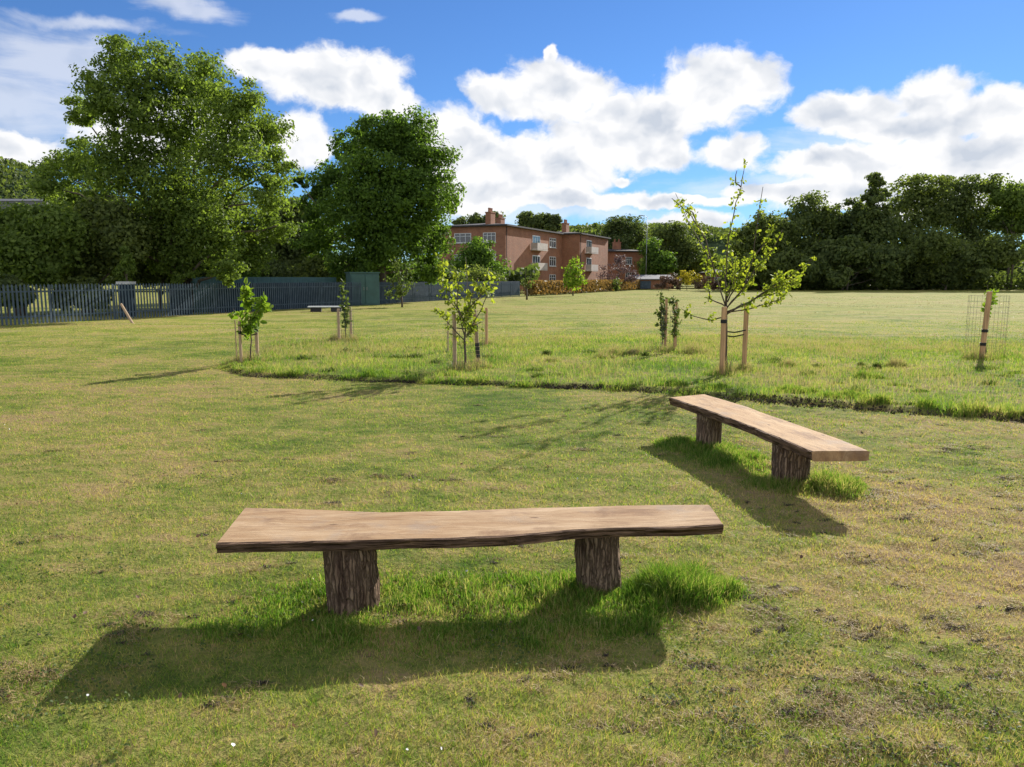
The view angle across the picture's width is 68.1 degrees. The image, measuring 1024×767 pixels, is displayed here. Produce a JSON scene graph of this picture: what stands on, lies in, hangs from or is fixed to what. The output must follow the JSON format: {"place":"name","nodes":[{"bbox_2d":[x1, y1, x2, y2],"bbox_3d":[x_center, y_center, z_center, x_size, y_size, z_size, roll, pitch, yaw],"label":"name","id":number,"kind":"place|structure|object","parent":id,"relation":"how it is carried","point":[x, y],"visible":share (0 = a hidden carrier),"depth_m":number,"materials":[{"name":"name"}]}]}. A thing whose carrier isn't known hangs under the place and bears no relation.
{"place":"outdoors","nodes":[
{"label":"outdoors","id":0,"kind":"place"},
{"bbox_2d":[0,168,44,198],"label":"hill","id":1,"kind":"structure","parent":0,"point":[3,195],"depth_m":382.82,"materials":[{"name":"green plant"}]},
{"bbox_2d":[0,156,346,259],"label":"hill woodland","id":2,"kind":"object","parent":1,"relation":"on","point":[14,164],"visible":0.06,"depth_m":384.99,"materials":[{"name":"green plant"}]},
{"bbox_2d":[116,281,135,316],"bbox_3d":[-16.655,-3.639,32.811,0.580,1.540,0.580,0,8,0],"label":"storage box","id":3,"kind":"object","parent":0,"point":[126,282],"visible":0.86,"depth_m":32.59,"materials":[{"name":"blue paint"}]},
{"bbox_2d":[167,554,754,663],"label":"grass patch","id":4,"kind":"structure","parent":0,"point":[654,587],"depth_m":3.80,"materials":[{"name":"green plant"}]},
{"bbox_2d":[0,285,1023,766],"bbox_3d":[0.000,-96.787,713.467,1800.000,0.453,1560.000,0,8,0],"label":"ground","id":5,"kind":"structure","parent":0,"point":[532,311],"depth_m":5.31,"materials":[{"name":"green plant"}]},
{"bbox_2d":[0,273,38,318],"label":"bush","id":6,"kind":"object","parent":5,"relation":"on","point":[12,279],"visible":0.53,"depth_m":30.86,"materials":[{"name":"green plant"}]},
{"bbox_2d":[0,199,47,210],"bbox_3d":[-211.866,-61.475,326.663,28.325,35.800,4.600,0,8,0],"label":"house","id":7,"kind":"structure","parent":5,"relation":"on","point":[29,201],"depth_m":322.62,"materials":[{"name":"grey paint"}]},
{"bbox_2d":[0,196,97,315],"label":"tree","id":8,"kind":"object","parent":5,"relation":"on","point":[44,242],"visible":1,"depth_m":32.55,"materials":[{"name":"green plant"}]},
{"bbox_2d":[47,276,111,315],"bbox_3d":[-19.088,-3.829,33.761,2.705,1.941,1.750,0,8,0],"label":"bush","id":9,"kind":"object","parent":5,"relation":"on","point":[78,280],"visible":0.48,"depth_m":33.43,"materials":[{"name":"green plant"}]},
{"bbox_2d":[38,191,162,312],"bbox_3d":[-19.323,-6.025,35.701,5.701,5.797,4.072,0,8,0],"label":"tree","id":10,"kind":"object","parent":5,"relation":"on","point":[115,226],"visible":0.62,"depth_m":34.52,"materials":[{"name":"green plant"}]},
{"bbox_2d":[112,246,137,280],"bbox_3d":[-16.943,-4.413,33.191,1.120,3.237,1.047,0,8,0],"label":"bush","id":11,"kind":"object","parent":5,"relation":"on","point":[124,270],"visible":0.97,"depth_m":33.04,"materials":[{"name":"green plant"}]},
{"bbox_2d":[23,30,306,311],"bbox_3d":[-17.062,-10.219,36.842,14.507,13.770,7.400,0,8,0],"label":"tree","id":12,"kind":"object","parent":5,"relation":"on","point":[192,217],"visible":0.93,"depth_m":35.09,"materials":[{"name":"green plant"}]},
{"bbox_2d":[130,249,214,309],"bbox_3d":[-18.176,-6.018,40.365,5.842,4.481,3.283,0,8,0],"label":"tree","id":13,"kind":"object","parent":5,"relation":"on","point":[142,276],"visible":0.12,"depth_m":39.72,"materials":[{"name":"green plant"}]},
{"bbox_2d":[168,284,191,314],"bbox_3d":[-15.255,-3.850,34.856,0.090,1.405,1.300,3,9,23],"label":"board fence","id":14,"kind":"object","parent":5,"relation":"on","point":[179,299],"visible":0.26,"depth_m":34.83,"materials":[{"name":"blue paint"}]},
{"bbox_2d":[238,321,242,362],"bbox_3d":[-5.278,-0.741,14.734,0.064,0.941,0.064,0,8,0],"label":"wooden stake","id":15,"kind":"object","parent":5,"relation":"on","point":[240,340],"visible":0.9,"depth_m":14.71,"materials":[{"name":"brown wood"}]},
{"bbox_2d":[225,258,261,276],"bbox_3d":[-16.537,-6.218,45.773,4.173,3.349,2.431,3,8,20],"label":"bush","id":16,"kind":"object","parent":5,"relation":"on","point":[248,275],"visible":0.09,"depth_m":44.71,"materials":[{"name":"green plant"}]},
{"bbox_2d":[227,277,273,357],"bbox_3d":[-5.079,-1.170,14.558,0.932,1.741,0.645,0,8,0],"label":"sapling","id":17,"kind":"object","parent":5,"relation":"on","point":[262,305],"visible":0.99,"depth_m":14.55,"materials":[{"name":"green plant"}]},
{"bbox_2d":[254,325,258,356],"bbox_3d":[-5.162,-0.846,15.336,0.080,0.984,0.080,0,8,0],"label":"wooden stake","id":18,"kind":"object","parent":5,"relation":"on","point":[256,344],"visible":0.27,"depth_m":15.32,"materials":[{"name":"brown wood"}]},
{"bbox_2d":[0,281,519,325],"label":"palisade fence","id":19,"kind":"object","parent":5,"relation":"on","point":[408,297],"visible":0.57,"depth_m":33.79,"materials":[{"name":"grey metal"}]},
{"bbox_2d":[191,277,335,312],"bbox_3d":[-13.286,-5.045,42.235,0.091,1.760,11.600,3,9,23],"label":"board fence","id":20,"kind":"object","parent":5,"relation":"on","point":[283,279],"visible":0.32,"depth_m":40.64,"materials":[{"name":"teal paint"}]},
{"bbox_2d":[0,259,539,286],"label":"woodland","id":21,"kind":"object","parent":5,"relation":"on","point":[518,274],"visible":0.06,"depth_m":92.91,"materials":[{"name":"green plant"}]},
{"bbox_2d":[259,258,295,276],"bbox_3d":[-15.928,-6.652,49.511,4.121,3.210,3.022,0,8,0],"label":"bush","id":22,"kind":"object","parent":5,"relation":"on","point":[281,270],"visible":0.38,"depth_m":48.75,"materials":[{"name":"green plant"}]},
{"bbox_2d":[217,282,351,312],"bbox_3d":[-11.569,-5.007,43.096,0.091,1.450,13.900,3,9,23],"label":"board fence","id":23,"kind":"object","parent":5,"relation":"on","point":[285,295],"visible":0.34,"depth_m":41.42,"materials":[{"name":"blue paint"}]},
{"bbox_2d":[246,190,334,275],"bbox_3d":[-16.659,-9.930,54.671,8.658,8.337,5.064,0,8,0],"label":"tree","id":24,"kind":"object","parent":5,"relation":"on","point":[288,256],"visible":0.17,"depth_m":53.15,"materials":[{"name":"green plant"}]},
{"bbox_2d":[289,255,345,281],"bbox_3d":[-13.166,-7.024,51.491,4.185,3.412,2.196,0,8,0],"label":"bush","id":25,"kind":"object","parent":5,"relation":"on","point":[316,269],"visible":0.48,"depth_m":50.88,"materials":[{"name":"green plant"}]},
{"bbox_2d":[307,306,341,311],"bbox_3d":[-9.342,-3.741,38.121,1.750,0.299,0.550,-1,8,-6],"label":"bench","id":26,"kind":"object","parent":5,"relation":"on","point":[319,308],"visible":0.76,"depth_m":37.88,"materials":[{"name":"white paint"}]},
{"bbox_2d":[337,309,339,340],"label":"wooden stake","id":27,"kind":"object","parent":5,"relation":"on","point":[338,320],"visible":0.85,"depth_m":19.54,"materials":[{"name":"brown wood"}]},
{"bbox_2d":[337,279,352,337],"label":"sapling","id":28,"kind":"object","parent":5,"relation":"on","point":[346,321],"visible":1,"depth_m":19.80,"materials":[{"name":"green plant"}]},
{"bbox_2d":[336,310,353,336],"bbox_3d":[-4.346,-1.486,19.729,0.443,0.850,0.443,0,8,0],"label":"wire guard","id":29,"kind":"object","parent":5,"relation":"on","point":[348,319],"visible":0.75,"depth_m":19.60,"materials":[{"name":"grey metal"}]},
{"bbox_2d":[345,272,379,304],"bbox_3d":[-9.383,-5.963,47.699,2.000,2.075,0.920,-5,9,-31],"label":"metal cabinet","id":30,"kind":"object","parent":5,"relation":"on","point":[369,292],"visible":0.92,"depth_m":47.39,"materials":[{"name":"green metal"}]},
{"bbox_2d":[289,103,466,284],"bbox_3d":[-9.130,-11.914,51.065,12.080,13.264,7.370,0,8,0],"label":"tree","id":31,"kind":"object","parent":5,"relation":"on","point":[375,206],"visible":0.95,"depth_m":49.48,"materials":[{"name":"green plant"}]},
{"bbox_2d":[383,256,417,306],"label":"sapling","id":32,"kind":"object","parent":5,"relation":"on","point":[399,292],"visible":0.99,"depth_m":43.69,"materials":[{"name":"green plant"}]},
{"bbox_2d":[399,259,424,281],"bbox_3d":[-8.521,-8.352,61.396,5.338,3.410,3.146,0,8,0],"label":"bush","id":33,"kind":"object","parent":5,"relation":"on","point":[414,278],"visible":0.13,"depth_m":60.71,"materials":[{"name":"green plant"}]},
{"bbox_2d":[380,281,519,303],"bbox_3d":[-4.057,-7.911,64.212,0.091,1.430,30.600,3,8,18],"label":"board fence","id":34,"kind":"object","parent":5,"relation":"on","point":[416,294],"visible":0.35,"depth_m":58.53,"materials":[{"name":"blue paint"}]},
{"bbox_2d":[436,264,466,281],"bbox_3d":[-6.622,-8.692,65.118,5.573,3.122,3.717,0,8,0],"label":"bush","id":35,"kind":"object","parent":5,"relation":"on","point":[449,277],"visible":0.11,"depth_m":64.54,"materials":[{"name":"green plant"}]},
{"bbox_2d":[452,313,456,367],"bbox_3d":[-1.022,-0.674,13.501,0.069,1.144,0.069,0,8,0],"label":"wooden stake","id":36,"kind":"object","parent":5,"relation":"on","point":[454,338],"visible":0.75,"depth_m":13.46,"materials":[{"name":"brown wood"}]},
{"bbox_2d":[431,252,499,367],"bbox_3d":[-0.829,-1.223,13.355,1.272,2.174,1.093,0,8,0],"label":"sapling","id":37,"kind":"object","parent":5,"relation":"on","point":[469,326],"visible":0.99,"depth_m":13.31,"materials":[{"name":"green plant"}]},
{"bbox_2d":[446,310,484,368],"bbox_3d":[-0.833,-0.751,13.490,0.683,1.100,0.683,0,8,0],"label":"wire guard","id":38,"kind":"object","parent":5,"relation":"on","point":[470,350],"visible":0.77,"depth_m":13.26,"materials":[{"name":"metal"}]},
{"bbox_2d":[216,505,723,616],"bbox_3d":[-0.169,0.938,3.990,2.560,0.471,0.594,-1,8,-4],"label":"log bench","id":39,"kind":"object","parent":5,"relation":"on","point":[348,543],"visible":0.91,"depth_m":3.84,"materials":[{"name":"brown wood"}]},
{"bbox_2d":[473,310,479,362],"bbox_3d":[-0.643,-0.749,13.856,0.141,1.199,0.082,0,8,0],"label":"wooden stake","id":40,"kind":"object","parent":5,"relation":"on","point":[477,341],"visible":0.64,"depth_m":13.83,"materials":[{"name":"brown wood"}]},
{"bbox_2d":[451,211,505,224],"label":"tree","id":41,"kind":"object","parent":5,"relation":"on","point":[474,218],"visible":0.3,"depth_m":145.45,"materials":[{"name":"green plant"}]},
{"bbox_2d":[449,235,511,278],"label":"tree","id":42,"kind":"object","parent":5,"relation":"on","point":[481,253],"visible":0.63,"depth_m":85.66,"materials":[{"name":"green plant"}]},
{"bbox_2d":[457,264,506,281],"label":"bush","id":43,"kind":"object","parent":5,"relation":"on","point":[473,276],"visible":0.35,"depth_m":78.47,"materials":[{"name":"green plant"}]},
{"bbox_2d":[485,308,487,345],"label":"wooden stake","id":44,"kind":"object","parent":5,"relation":"on","point":[486,328],"visible":0.85,"depth_m":18.18,"materials":[{"name":"brown wood"}]},
{"bbox_2d":[441,208,563,291],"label":"brick flats","id":45,"kind":"structure","parent":5,"relation":"on","point":[521,246],"depth_m":107.58,"materials":[{"name":"brick"}]},
{"bbox_2d":[454,233,470,243],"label":"window","id":46,"kind":"structure","parent":45,"relation":"in","point":[460,238],"depth_m":105.80,"materials":[{"name":"white paint"}]},
{"bbox_2d":[483,232,495,242],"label":"window","id":47,"kind":"structure","parent":45,"relation":"in","point":[486,236],"depth_m":104.11,"materials":[{"name":"white paint"}]},
{"bbox_2d":[549,238,556,248],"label":"window","id":48,"kind":"structure","parent":45,"relation":"in","point":[552,241],"depth_m":119.77,"materials":[{"name":"white paint"}]},
{"bbox_2d":[1,295,1020,347],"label":"field thatch","id":49,"kind":"object","parent":5,"relation":"on","point":[586,320],"visible":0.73,"depth_m":31.61,"materials":[{"name":"plant"}]},
{"bbox_2d":[0,415,1023,766],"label":"clover","id":50,"kind":"object","parent":5,"relation":"on","point":[720,743],"visible":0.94,"depth_m":3.15,"materials":[{"name":"green plant"}]},
{"bbox_2d":[0,405,1023,766],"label":"bare earth spots","id":51,"kind":"object","parent":5,"relation":"on","point":[784,711],"visible":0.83,"depth_m":3.25,"materials":[{"name":"brown soil"}]},
{"bbox_2d":[0,403,1023,766],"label":"cut grass clumps","id":52,"kind":"object","parent":5,"relation":"on","point":[806,695],"visible":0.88,"depth_m":3.15,"materials":[{"name":"green plant"}]},
{"bbox_2d":[0,368,1023,766],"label":"loose thatch","id":53,"kind":"object","parent":5,"relation":"on","point":[694,608],"visible":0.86,"depth_m":3.84,"materials":[{"name":"beige plant"}]},
{"bbox_2d":[6,379,1023,766],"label":"fallen leaves","id":54,"kind":"object","parent":5,"relation":"on","point":[786,751],"visible":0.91,"depth_m":3.34,"materials":[{"name":"brown plant"}]},
{"bbox_2d":[520,273,535,299],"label":"sapling","id":55,"kind":"object","parent":5,"relation":"on","point":[525,280],"visible":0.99,"depth_m":61.02,"materials":[{"name":"green plant"}]},
{"bbox_2d":[514,211,549,229],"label":"tree","id":56,"kind":"object","parent":5,"relation":"on","point":[529,219],"visible":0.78,"depth_m":146.77,"materials":[{"name":"green plant"}]},
{"bbox_2d":[544,213,562,231],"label":"tree","id":57,"kind":"object","parent":5,"relation":"on","point":[553,222],"visible":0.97,"depth_m":146.16,"materials":[{"name":"green plant"}]},
{"bbox_2d":[561,256,587,295],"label":"sapling","id":58,"kind":"object","parent":5,"relation":"on","point":[572,281],"visible":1,"depth_m":77.05,"materials":[{"name":"green plant"}]},
{"bbox_2d":[522,279,640,295],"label":"hedge","id":59,"kind":"object","parent":5,"relation":"on","point":[544,287],"visible":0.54,"depth_m":93.01,"materials":[{"name":"green plant"}]},
{"bbox_2d":[560,219,610,279],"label":"brick flats","id":60,"kind":"structure","parent":5,"relation":"on","point":[590,251],"depth_m":125.59,"materials":[{"name":"brick"}]},
{"bbox_2d":[611,277,621,290],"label":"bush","id":61,"kind":"object","parent":5,"relation":"on","point":[616,286],"visible":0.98,"depth_m":109.31,"materials":[{"name":"green plant"}]},
{"bbox_2d":[596,254,640,282],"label":"tree","id":62,"kind":"object","parent":5,"relation":"on","point":[624,270],"visible":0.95,"depth_m":116.01,"materials":[{"name":"brown plant"}]},
{"bbox_2d":[596,214,651,249],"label":"tree","id":63,"kind":"object","parent":5,"relation":"on","point":[627,233],"visible":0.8,"depth_m":155.58,"materials":[{"name":"green plant"}]},
{"bbox_2d":[607,239,642,279],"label":"brick flats","id":64,"kind":"structure","parent":5,"relation":"on","point":[632,256],"depth_m":149.27,"materials":[{"name":"brick"}]},
{"bbox_2d":[229,369,1023,422],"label":"dug edge","id":65,"kind":"object","parent":5,"relation":"on","point":[812,405],"visible":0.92,"depth_m":10.57,"materials":[{"name":"brown soil"}]},
{"bbox_2d":[258,344,1023,404],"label":"strip weeds","id":66,"kind":"object","parent":5,"relation":"on","point":[646,353],"visible":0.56,"depth_m":13.61,"materials":[{"name":"green plant"}]},
{"bbox_2d":[631,275,674,288],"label":"shed","id":67,"kind":"structure","parent":5,"relation":"on","point":[648,281],"depth_m":126.92,"materials":[{"name":"red brick"}]},
{"bbox_2d":[640,281,650,288],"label":"door","id":68,"kind":"structure","parent":67,"relation":"in","point":[644,284],"depth_m":126.88,"materials":[{"name":"blue paint"}]},
{"bbox_2d":[636,236,677,274],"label":"tree","id":69,"kind":"object","parent":5,"relation":"on","point":[658,261],"visible":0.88,"depth_m":136.80,"materials":[{"name":"green plant"}]},
{"bbox_2d":[653,291,668,346],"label":"sapling","id":70,"kind":"object","parent":5,"relation":"on","point":[662,310],"visible":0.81,"depth_m":17.40,"materials":[{"name":"green plant"}]},
{"bbox_2d":[664,299,667,345],"bbox_3d":[3.542,-1.296,17.470,0.063,1.292,0.063,0,8,0],"label":"wooden stake","id":71,"kind":"object","parent":5,"relation":"on","point":[666,312],"visible":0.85,"depth_m":17.41,"materials":[{"name":"brown wood"}]},
{"bbox_2d":[654,273,681,290],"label":"bush","id":72,"kind":"object","parent":5,"relation":"on","point":[663,284],"visible":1,"depth_m":116.87,"materials":[{"name":"brown plant"}]},
{"bbox_2d":[661,312,679,348],"bbox_3d":[3.548,-1.163,17.024,0.403,0.950,0.403,0,8,0],"label":"wire guard","id":73,"kind":"object","parent":5,"relation":"on","point":[667,332],"visible":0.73,"depth_m":16.98,"materials":[{"name":"metal"}]},
{"bbox_2d":[632,220,710,278],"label":"tree","id":74,"kind":"object","parent":5,"relation":"on","point":[670,234],"visible":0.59,"depth_m":145.38,"materials":[{"name":"green plant"}]},
{"bbox_2d":[668,296,681,344],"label":"sapling","id":75,"kind":"object","parent":5,"relation":"on","point":[676,313],"visible":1,"depth_m":16.59,"materials":[{"name":"green plant"}]},
{"bbox_2d":[676,270,703,284],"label":"bush","id":76,"kind":"object","parent":5,"relation":"on","point":[684,277],"visible":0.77,"depth_m":118.85,"materials":[{"name":"yellow plant"}]},
{"bbox_2d":[685,247,719,279],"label":"tree","id":77,"kind":"object","parent":5,"relation":"on","point":[712,254],"visible":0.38,"depth_m":146.54,"materials":[{"name":"green plant"}]},
{"bbox_2d":[692,273,724,289],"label":"bush","id":78,"kind":"object","parent":5,"relation":"on","point":[713,284],"visible":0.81,"depth_m":118.45,"materials":[{"name":"brown plant"}]},
{"bbox_2d":[698,269,721,288],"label":"house","id":79,"kind":"structure","parent":5,"relation":"on","point":[703,274],"depth_m":136.90,"materials":[{"name":"red brick"}]},
{"bbox_2d":[719,307,726,373],"bbox_3d":[3.533,-0.638,12.701,0.103,1.291,0.103,0,8,0],"label":"wooden stake","id":80,"kind":"object","parent":5,"relation":"on","point":[723,322],"visible":0.9,"depth_m":12.65,"materials":[{"name":"brown wood"}]},
{"bbox_2d":[673,158,816,367],"bbox_3d":[3.762,-1.812,12.574,2.372,3.556,1.285,3,8,20],"label":"sapling","id":81,"kind":"object","parent":5,"relation":"on","point":[761,266],"visible":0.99,"depth_m":12.59,"materials":[{"name":"green plant"}]},
{"bbox_2d":[742,305,748,365],"bbox_3d":[4.105,-0.732,13.352,0.083,1.301,0.083,0,8,0],"label":"wooden stake","id":82,"kind":"object","parent":5,"relation":"on","point":[745,338],"visible":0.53,"depth_m":13.31,"materials":[{"name":"brown wood"}]},
{"bbox_2d":[718,210,807,289],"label":"tree","id":83,"kind":"object","parent":5,"relation":"on","point":[745,235],"visible":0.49,"depth_m":117.64,"materials":[{"name":"green plant"}]},
{"bbox_2d":[727,246,806,286],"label":"tree","id":84,"kind":"object","parent":5,"relation":"on","point":[785,260],"visible":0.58,"depth_m":113.76,"materials":[{"name":"green plant"}]},
{"bbox_2d":[669,394,869,484],"bbox_3d":[2.166,0.539,6.878,0.552,0.471,2.788,-2,8,-11],"label":"log bench","id":85,"kind":"object","parent":5,"relation":"on","point":[796,449],"visible":0.9,"depth_m":6.21,"materials":[{"name":"brown wood"}]},
{"bbox_2d":[778,189,849,289],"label":"tree","id":86,"kind":"object","parent":5,"relation":"on","point":[815,221],"visible":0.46,"depth_m":121.33,"materials":[{"name":"green plant"}]},
{"bbox_2d":[661,254,1023,284],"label":"woodland","id":87,"kind":"object","parent":5,"relation":"on","point":[718,265],"visible":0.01,"depth_m":172.47,"materials":[{"name":"green plant"}]},
{"bbox_2d":[832,197,871,289],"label":"tree","id":88,"kind":"object","parent":5,"relation":"on","point":[851,217],"visible":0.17,"depth_m":120.42,"materials":[{"name":"green plant"}]},
{"bbox_2d":[793,234,922,290],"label":"tree","id":89,"kind":"object","parent":5,"relation":"on","point":[885,263],"visible":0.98,"depth_m":113.57,"materials":[{"name":"green plant"}]},
{"bbox_2d":[720,266,1023,289],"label":"tree line scrub","id":90,"kind":"object","parent":5,"relation":"on","point":[1000,280],"visible":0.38,"depth_m":119.46,"materials":[{"name":"green plant"}]},
{"bbox_2d":[847,172,909,289],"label":"tree","id":91,"kind":"object","parent":5,"relation":"on","point":[873,224],"visible":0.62,"depth_m":116.64,"materials":[{"name":"green plant"}]},
{"bbox_2d":[881,173,960,289],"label":"tree","id":92,"kind":"object","parent":5,"relation":"on","point":[916,197],"visible":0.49,"depth_m":120.69,"materials":[{"name":"green plant"}]},
{"bbox_2d":[905,225,1023,289],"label":"tree","id":93,"kind":"object","parent":5,"relation":"on","point":[965,261],"visible":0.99,"depth_m":112.66,"materials":[{"name":"green plant"}]},
{"bbox_2d":[923,173,1012,287],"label":"tree","id":94,"kind":"object","parent":5,"relation":"on","point":[971,222],"visible":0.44,"depth_m":121.60,"materials":[{"name":"green plant"}]},
{"bbox_2d":[979,291,992,358],"bbox_3d":[9.491,-1.090,15.212,0.159,1.506,0.114,0,8,0],"label":"wooden stake","id":95,"kind":"object","parent":5,"relation":"on","point":[984,330],"visible":0.93,"depth_m":15.16,"materials":[{"name":"brown wood"}]},
{"bbox_2d":[964,295,1009,354],"bbox_3d":[9.746,-1.149,15.575,0.723,1.320,0.723,0,8,0],"label":"wire guard","id":96,"kind":"object","parent":5,"relation":"on","point":[1007,313],"visible":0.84,"depth_m":15.59,"materials":[{"name":"metal"}]},
{"bbox_2d":[980,286,998,352],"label":"sapling","id":97,"kind":"object","parent":5,"relation":"on","point":[993,301],"visible":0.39,"depth_m":15.28,"materials":[{"name":"green plant"}]},
{"bbox_2d":[983,179,1023,289],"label":"tree","id":98,"kind":"object","parent":5,"relation":"on","point":[1008,199],"visible":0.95,"depth_m":118.79,"materials":[{"name":"green plant"}]},
{"bbox_2d":[991,261,1023,272],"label":"tree","id":99,"kind":"object","parent":5,"relation":"on","point":[1005,269],"visible":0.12,"depth_m":129.91,"materials":[{"name":"green plant"}]},
{"bbox_2d":[0,0,1023,261],"label":"sky","id":100,"kind":"structure","parent":0,"point":[582,111],"materials":[{"name":"blue"}]},
{"bbox_2d":[219,331,1000,375],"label":"sapling grass","id":101,"kind":"structure","parent":0,"point":[673,349],"depth_m":14.91,"materials":[{"name":"green plant"}]},
{"bbox_2d":[215,331,1023,420],"bbox_3d":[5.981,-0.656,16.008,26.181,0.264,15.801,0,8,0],"label":"unmown grass","id":102,"kind":"structure","parent":0,"point":[781,350],"depth_m":14.59,"materials":[{"name":"green plant"}]},
{"bbox_2d":[230,330,1023,387],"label":"dry seed grass","id":103,"kind":"structure","parent":0,"point":[739,346],"depth_m":17.07,"materials":[{"name":"plant"}]},
{"bbox_2d":[579,228,780,259],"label":"hill","id":104,"kind":"structure","parent":0,"point":[720,245],"depth_m":452.00,"materials":[{"name":"green plant"}]},
{"bbox_2d":[427,221,796,259],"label":"hill woodland","id":105,"kind":"object","parent":104,"relation":"on","point":[709,229],"visible":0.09,"depth_m":476.23,"materials":[{"name":"green plant"}]},
{"bbox_2d":[650,433,871,500],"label":"grass patch","id":106,"kind":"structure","parent":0,"point":[825,481],"depth_m":6.44,"materials":[{"name":"green plant"}]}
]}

